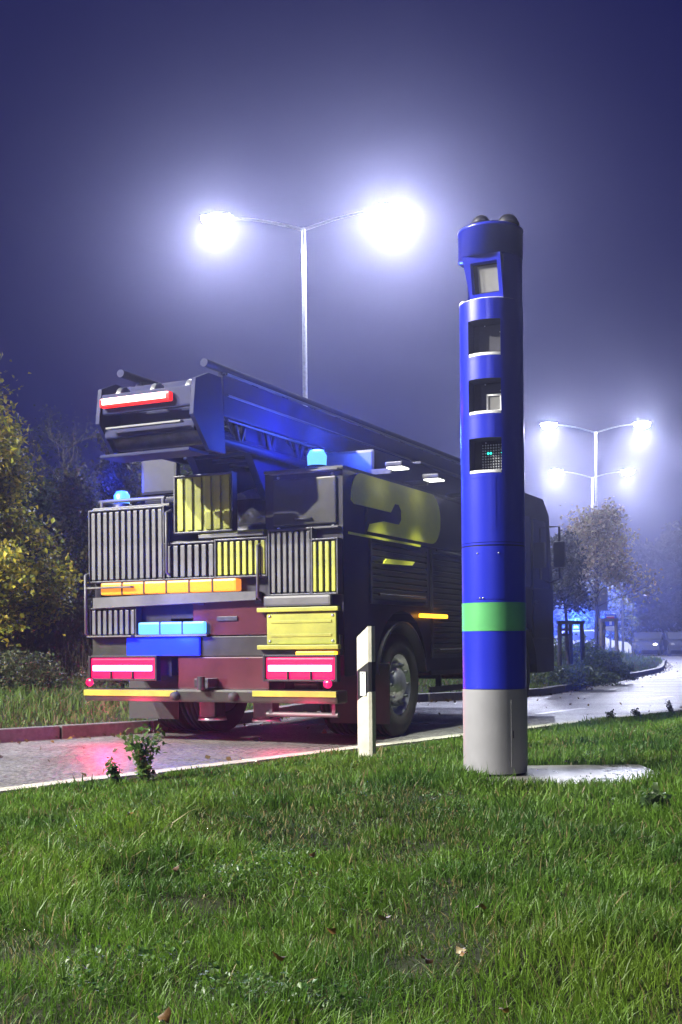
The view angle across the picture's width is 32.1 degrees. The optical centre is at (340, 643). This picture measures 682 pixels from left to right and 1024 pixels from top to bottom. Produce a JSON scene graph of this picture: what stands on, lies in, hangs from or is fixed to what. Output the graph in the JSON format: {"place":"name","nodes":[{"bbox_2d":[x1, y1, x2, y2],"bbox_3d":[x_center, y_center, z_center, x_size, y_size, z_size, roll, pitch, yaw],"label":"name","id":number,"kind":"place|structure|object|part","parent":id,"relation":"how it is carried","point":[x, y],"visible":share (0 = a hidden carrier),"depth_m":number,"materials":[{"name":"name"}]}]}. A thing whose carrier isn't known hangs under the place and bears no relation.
{"place":"outdoors","nodes":[
{"label":"outdoors","id":0,"kind":"place"},
{"bbox_2d":[0,709,681,1023],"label":"grass bank","id":1,"kind":"structure","parent":0,"point":[233,902],"depth_m":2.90,"materials":[{"name":"green plant"}]},
{"bbox_2d":[103,757,123,782],"bbox_3d":[-1.454,0.831,7.600,0.135,0.211,0.180,-1,0,0],"label":"weed","id":2,"kind":"object","parent":1,"relation":"on","point":[112,769],"visible":0.86,"depth_m":7.56,"materials":[{"name":"green plant"}]},
{"bbox_2d":[116,723,167,780],"bbox_3d":[-1.306,0.718,7.738,0.360,0.407,0.269,-1,0,-35],"label":"weed","id":3,"kind":"object","parent":1,"relation":"on","point":[143,761],"visible":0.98,"depth_m":7.72,"materials":[{"name":"green plant"}]},
{"bbox_2d":[158,1007,171,1023],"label":"fallen leaf","id":4,"kind":"object","parent":1,"relation":"on","point":[165,1015],"visible":1,"depth_m":2.15,"materials":[{"name":"brown plant"}]},
{"bbox_2d":[272,951,287,960],"bbox_3d":[-0.138,0.694,2.636,0.037,0.012,0.025,19,-40,4],"label":"fallen leaf","id":5,"kind":"object","parent":1,"relation":"on","point":[278,957],"visible":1,"depth_m":2.64,"materials":[{"name":"brown plant"}]},
{"bbox_2d":[326,927,335,933],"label":"fallen leaf","id":6,"kind":"object","parent":1,"relation":"on","point":[332,931],"visible":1,"depth_m":3.04,"materials":[{"name":"brown plant"}]},
{"bbox_2d":[0,724,681,1023],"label":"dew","id":7,"kind":"object","parent":1,"relation":"on","point":[346,885],"visible":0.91,"depth_m":3.60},
{"bbox_2d":[9,726,677,1023],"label":"clover","id":8,"kind":"object","parent":1,"relation":"on","point":[215,977],"visible":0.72,"depth_m":2.63,"materials":[{"name":"green plant"}]},
{"bbox_2d":[357,626,375,757],"bbox_3d":[0.188,0.458,8.801,0.136,1.180,0.098,-1,0,14],"label":"delineator post","id":9,"kind":"object","parent":1,"relation":"on","point":[366,702],"visible":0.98,"depth_m":8.76,"materials":[{"name":"white plastic"}]},
{"bbox_2d":[378,915,390,920],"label":"fallen leaf","id":10,"kind":"object","parent":1,"relation":"on","point":[381,917],"visible":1,"depth_m":3.17,"materials":[{"name":"plant"}]},
{"bbox_2d":[421,954,433,963],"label":"fallen leaf","id":11,"kind":"object","parent":1,"relation":"on","point":[428,961],"visible":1,"depth_m":2.69,"materials":[{"name":"brown plant"}]},
{"bbox_2d":[456,946,465,953],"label":"fallen leaf","id":12,"kind":"object","parent":1,"relation":"on","point":[458,950],"visible":1,"depth_m":2.73,"materials":[{"name":"beige plant"}]},
{"bbox_2d":[475,903,485,908],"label":"fallen leaf","id":13,"kind":"object","parent":1,"relation":"on","point":[483,906],"visible":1,"depth_m":3.19,"materials":[{"name":"brown plant"}]},
{"bbox_2d":[498,1006,508,1012],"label":"fallen leaf","id":14,"kind":"object","parent":1,"relation":"on","point":[505,1010],"visible":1,"depth_m":2.37,"materials":[{"name":"brown plant"}]},
{"bbox_2d":[482,764,661,785],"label":"concrete slab","id":15,"kind":"structure","parent":1,"relation":"on","point":[563,773],"depth_m":6.23,"materials":[{"name":"grey concrete"}]},
{"bbox_2d":[458,214,527,776],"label":"speed camera tower","id":16,"kind":"structure","parent":15,"relation":"on","point":[495,720],"depth_m":6.08,"materials":[{"name":"blue metal"}]},
{"bbox_2d":[511,699,527,766],"bbox_3d":[0.931,0.457,6.127,0.029,0.342,0.174,-1,0,37],"label":"access door","id":17,"kind":"structure","parent":16,"relation":"in","point":[519,722],"depth_m":6.09,"materials":[{"name":"grey paint"}]},
{"bbox_2d":[604,709,615,718],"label":"weed","id":18,"kind":"object","parent":1,"relation":"on","point":[610,713],"visible":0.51,"depth_m":12.99,"materials":[{"name":"green plant"}]},
{"bbox_2d":[630,708,640,717],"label":"weed","id":19,"kind":"object","parent":1,"relation":"on","point":[635,713],"visible":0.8,"depth_m":13.60,"materials":[{"name":"green plant"}]},
{"bbox_2d":[638,782,671,812],"bbox_3d":[1.303,0.675,4.893,0.154,0.193,0.153,-1,0,12],"label":"weed","id":20,"kind":"object","parent":1,"relation":"on","point":[654,796],"visible":0.37,"depth_m":4.88,"materials":[{"name":"green plant"}]},
{"bbox_2d":[664,699,673,711],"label":"weed","id":21,"kind":"object","parent":1,"relation":"on","point":[669,707],"visible":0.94,"depth_m":14.28,"materials":[{"name":"green plant"}]},
{"bbox_2d":[0,654,681,787],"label":"road","id":22,"kind":"structure","parent":0,"point":[24,762],"depth_m":11.49,"materials":[{"name":"grey asphalt"}]},
{"bbox_2d":[84,358,565,735],"bbox_3d":[0.176,-0.757,13.434,3.114,3.301,8.075,-1,0,26],"label":"fire engine","id":23,"kind":"object","parent":22,"relation":"on","point":[270,554],"visible":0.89,"depth_m":10.91,"materials":[{"name":"metal"}]},
{"bbox_2d":[193,600,268,634],"bbox_3d":[-1.004,-0.235,10.736,0.781,0.310,0.058,-1,0,26],"label":"rear door","id":24,"kind":"structure","parent":23,"relation":"in","point":[235,617],"depth_m":10.70,"materials":[{"name":"metal"}]},
{"bbox_2d":[525,516,530,587],"bbox_3d":[2.238,-1.171,14.831,0.014,0.900,0.870,-1,0,26],"label":"side window","id":25,"kind":"structure","parent":23,"relation":"in","point":[527,519],"depth_m":15.11,"materials":[{"name":"black glass"}]},
{"bbox_2d":[532,519,550,588],"bbox_3d":[2.654,-1.175,15.685,0.014,0.900,0.770,-1,0,26],"label":"side window","id":26,"kind":"structure","parent":23,"relation":"in","point":[541,578],"depth_m":15.60,"materials":[{"name":"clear glass"}]},
{"bbox_2d":[532,590,550,637],"bbox_3d":[2.665,-0.390,15.644,0.051,0.630,0.800,-1,0,26],"label":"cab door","id":27,"kind":"structure","parent":23,"relation":"in","point":[541,600],"depth_m":15.60,"materials":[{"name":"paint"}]},
{"bbox_2d":[0,660,666,742],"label":"kerb","id":28,"kind":"structure","parent":22,"relation":"on","point":[36,733],"depth_m":12.06,"materials":[{"name":"concrete"}]},
{"bbox_2d":[0,708,681,792],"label":"edging","id":29,"kind":"object","parent":22,"relation":"on","point":[157,771],"visible":0.23,"depth_m":9.07,"materials":[{"name":"grey concrete"}]},
{"bbox_2d":[0,662,681,775],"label":"leaf litter","id":30,"kind":"object","parent":22,"relation":"on","point":[324,730],"visible":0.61,"depth_m":14.33,"materials":[{"name":"brown plant"}]},
{"bbox_2d":[535,708,584,713],"bbox_3d":[2.887,0.869,15.446,0.130,0.001,1.478,-1,0,34],"label":"lane marking","id":31,"kind":"object","parent":22,"relation":"on","point":[560,711],"visible":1,"depth_m":15.29,"materials":[{"name":"paint"}]},
{"bbox_2d":[554,574,629,640],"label":"bushy tree","id":32,"kind":"object","parent":22,"relation":"on","point":[588,617],"visible":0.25,"depth_m":58.60,"materials":[{"name":"green plant"}]},
{"bbox_2d":[554,627,630,651],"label":"parked car","id":33,"kind":"object","parent":22,"relation":"on","point":[590,634],"visible":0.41,"depth_m":54.59,"materials":[{"name":"white paint"}]},
{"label":"side window","id":34,"kind":"part","parent":33,"relation":"part of","materials":[{"name":"glass"}]},
{"bbox_2d":[605,592,641,654],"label":"bushy tree","id":35,"kind":"object","parent":22,"relation":"on","point":[627,628],"visible":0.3,"depth_m":60.02,"materials":[{"name":"green plant"}]},
{"bbox_2d":[630,632,663,655],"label":"parked car","id":36,"kind":"object","parent":22,"relation":"on","point":[650,640],"visible":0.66,"depth_m":72.73,"materials":[{"name":"silver metal"}]},
{"bbox_2d":[642,696,671,699],"bbox_3d":[4.944,0.849,18.607,0.130,0.001,1.543,-1,0,32],"label":"lane marking","id":37,"kind":"object","parent":22,"relation":"on","point":[656,697],"visible":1,"depth_m":18.65,"materials":[{"name":"paint"}]},
{"bbox_2d":[663,632,681,655],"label":"parked car","id":38,"kind":"object","parent":22,"relation":"on","point":[672,640],"visible":1,"depth_m":70.98,"materials":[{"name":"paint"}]},
{"bbox_2d":[0,0,681,643],"label":"sky","id":39,"kind":"structure","parent":0,"point":[123,123],"materials":[{"name":"blue"}]},
{"bbox_2d":[636,650,681,653],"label":"ground","id":40,"kind":"structure","parent":0,"point":[655,652],"depth_m":106.73,"materials":[{"name":"soil"}]},
{"bbox_2d":[553,615,564,637],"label":"foggy tree","id":41,"kind":"object","parent":40,"relation":"on","point":[555,631],"visible":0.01,"depth_m":126.26,"materials":[{"name":"green plant"}]},
{"bbox_2d":[603,535,681,650],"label":"foggy tree","id":42,"kind":"object","parent":40,"relation":"on","point":[639,553],"visible":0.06,"depth_m":127.87,"materials":[{"name":"green plant"}]},
{"bbox_2d":[617,517,681,631],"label":"foggy tree","id":43,"kind":"object","parent":40,"relation":"on","point":[667,557],"visible":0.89,"depth_m":116.97,"materials":[{"name":"plant"}]},
{"label":"verge","id":44,"kind":"structure","parent":0,"visible":0},
{"bbox_2d":[0,595,94,687],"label":"hedge","id":45,"kind":"object","parent":44,"relation":"on","point":[65,648],"visible":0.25,"depth_m":17.91,"materials":[{"name":"green plant"}]},
{"bbox_2d":[0,458,100,653],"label":"dark yew tree","id":46,"kind":"object","parent":44,"relation":"on","point":[42,501],"visible":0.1,"depth_m":26.13,"materials":[{"name":"green plant"}]},
{"bbox_2d":[199,201,408,406],"bbox_3d":[-0.774,-4.335,26.000,4.640,10.485,0.440,-1,0,7],"label":"street lamp","id":47,"kind":"object","parent":44,"relation":"on","point":[387,209],"visible":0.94,"depth_m":25.96,"materials":[{"name":"metal"}]},
{"bbox_2d":[0,670,637,727],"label":"verge sod","id":48,"kind":"structure","parent":44,"relation":"on","point":[37,723],"depth_m":13.09,"materials":[{"name":"soil"}]},
{"bbox_2d":[0,643,73,696],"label":"shrub","id":49,"kind":"object","parent":48,"relation":"on","point":[17,673],"visible":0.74,"depth_m":15.53,"materials":[{"name":"green plant"}]},
{"bbox_2d":[0,353,88,646],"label":"maple tree","id":50,"kind":"object","parent":48,"relation":"on","point":[12,463],"visible":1,"depth_m":17.28,"materials":[{"name":"yellow plant"}]},
{"bbox_2d":[20,404,103,495],"bbox_3d":[-6.741,-2.669,29.681,3.685,6.838,3.875,-1,0,0],"label":"bare tree","id":51,"kind":"object","parent":48,"relation":"on","point":[57,445],"visible":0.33,"depth_m":29.44,"materials":[{"name":"brown plant"}]},
{"bbox_2d":[26,454,109,674],"bbox_3d":[-4.701,-1.315,20.962,2.163,4.064,2.042,-1,0,-18],"label":"hornbeam tree","id":52,"kind":"object","parent":48,"relation":"on","point":[77,502],"visible":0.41,"depth_m":20.82,"materials":[{"name":"green plant"}]},
{"bbox_2d":[58,666,128,692],"bbox_3d":[-3.049,0.491,16.547,1.871,0.562,1.058,-1,0,0],"label":"shrub","id":53,"kind":"object","parent":48,"relation":"on","point":[110,683],"visible":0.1,"depth_m":16.38,"materials":[{"name":"green plant"}]},
{"bbox_2d":[90,427,142,507],"bbox_3d":[-4.359,-1.809,23.225,1.344,5.101,1.435,-1,0,-24],"label":"tree","id":54,"kind":"object","parent":48,"relation":"on","point":[121,476],"visible":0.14,"depth_m":23.16,"materials":[{"name":"green plant"}]},
{"bbox_2d":[171,464,192,494],"bbox_3d":[-2.150,-0.961,16.504,1.347,3.482,1.097,-1,0,-38],"label":"young tree","id":55,"kind":"object","parent":48,"relation":"on","point":[185,472],"visible":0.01,"depth_m":16.62,"materials":[{"name":"grey plant"}]},
{"bbox_2d":[550,530,597,665],"bbox_3d":[5.087,-0.952,27.457,1.628,3.437,1.640,-1,0,0],"label":"young tree","id":56,"kind":"object","parent":48,"relation":"on","point":[568,591],"visible":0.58,"depth_m":27.32,"materials":[{"name":"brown plant"}]},
{"bbox_2d":[555,496,670,647],"bbox_3d":[7.146,-1.726,33.064,2.855,4.888,3.021,-1,0,-37],"label":"autumn tree","id":57,"kind":"object","parent":48,"relation":"on","point":[597,528],"visible":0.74,"depth_m":32.69,"materials":[{"name":"brown plant"}]},
{"bbox_2d":[0,643,664,727],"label":"verge grass","id":58,"kind":"structure","parent":44,"relation":"on","point":[68,698],"depth_m":13.77,"materials":[{"name":"green plant"}]},
{"bbox_2d":[556,621,584,668],"bbox_3d":[5.260,0.211,27.500,0.693,1.491,0.537,-1,0,-11],"label":"tree stake frame","id":59,"kind":"object","parent":44,"relation":"on","point":[560,629],"visible":0.78,"depth_m":27.31,"materials":[{"name":"wood"}]},
{"bbox_2d":[530,661,621,688],"bbox_3d":[4.291,0.578,21.953,1.724,0.510,1.181,-1,0,0],"label":"shrub","id":60,"kind":"object","parent":44,"relation":"on","point":[575,677],"visible":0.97,"depth_m":21.71,"materials":[{"name":"green plant"}]},
{"bbox_2d":[554,633,624,666],"bbox_3d":[6.399,0.217,32.605,2.592,1.049,2.730,-1,0,0],"label":"shrub","id":61,"kind":"object","parent":44,"relation":"on","point":[589,648],"visible":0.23,"depth_m":32.07,"materials":[{"name":"green plant"}]},
{"bbox_2d":[550,469,633,621],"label":"street lamp","id":62,"kind":"object","parent":44,"relation":"on","point":[623,471],"visible":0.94,"depth_m":63.95,"materials":[{"name":"metal"}]},
{"bbox_2d":[540,420,650,513],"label":"street lamp","id":63,"kind":"object","parent":44,"relation":"on","point":[641,424],"visible":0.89,"depth_m":49.55,"materials":[{"name":"metal"}]},
{"bbox_2d":[591,588,607,642],"bbox_3d":[7.627,-0.438,35.036,0.490,2.445,0.104,-1,0,-4],"label":"sign board","id":64,"kind":"object","parent":44,"relation":"on","point":[603,607],"visible":0.59,"depth_m":34.99,"materials":[{"name":"metal"}]},
{"bbox_2d":[568,648,635,681],"bbox_3d":[5.426,0.457,24.805,1.443,0.743,1.272,-1,0,33],"label":"shrub","id":65,"kind":"object","parent":44,"relation":"on","point":[614,666],"visible":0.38,"depth_m":24.52,"materials":[{"name":"green plant"}]},
{"bbox_2d":[598,618,618,661],"bbox_3d":[7.391,0.095,33.300,0.693,1.621,0.537,-1,0,-29],"label":"tree stake frame","id":66,"kind":"object","parent":44,"relation":"on","point":[601,626],"visible":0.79,"depth_m":33.21,"materials":[{"name":"wood"}]},
{"bbox_2d":[605,614,615,650],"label":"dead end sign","id":67,"kind":"object","parent":44,"relation":"on","point":[609,626],"visible":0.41,"depth_m":43.99,"materials":[{"name":"metal"}]},
{"bbox_2d":[621,578,629,651],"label":"path lamp","id":68,"kind":"object","parent":44,"relation":"on","point":[622,619],"visible":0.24,"depth_m":46.96,"materials":[{"name":"metal"}]}
]}

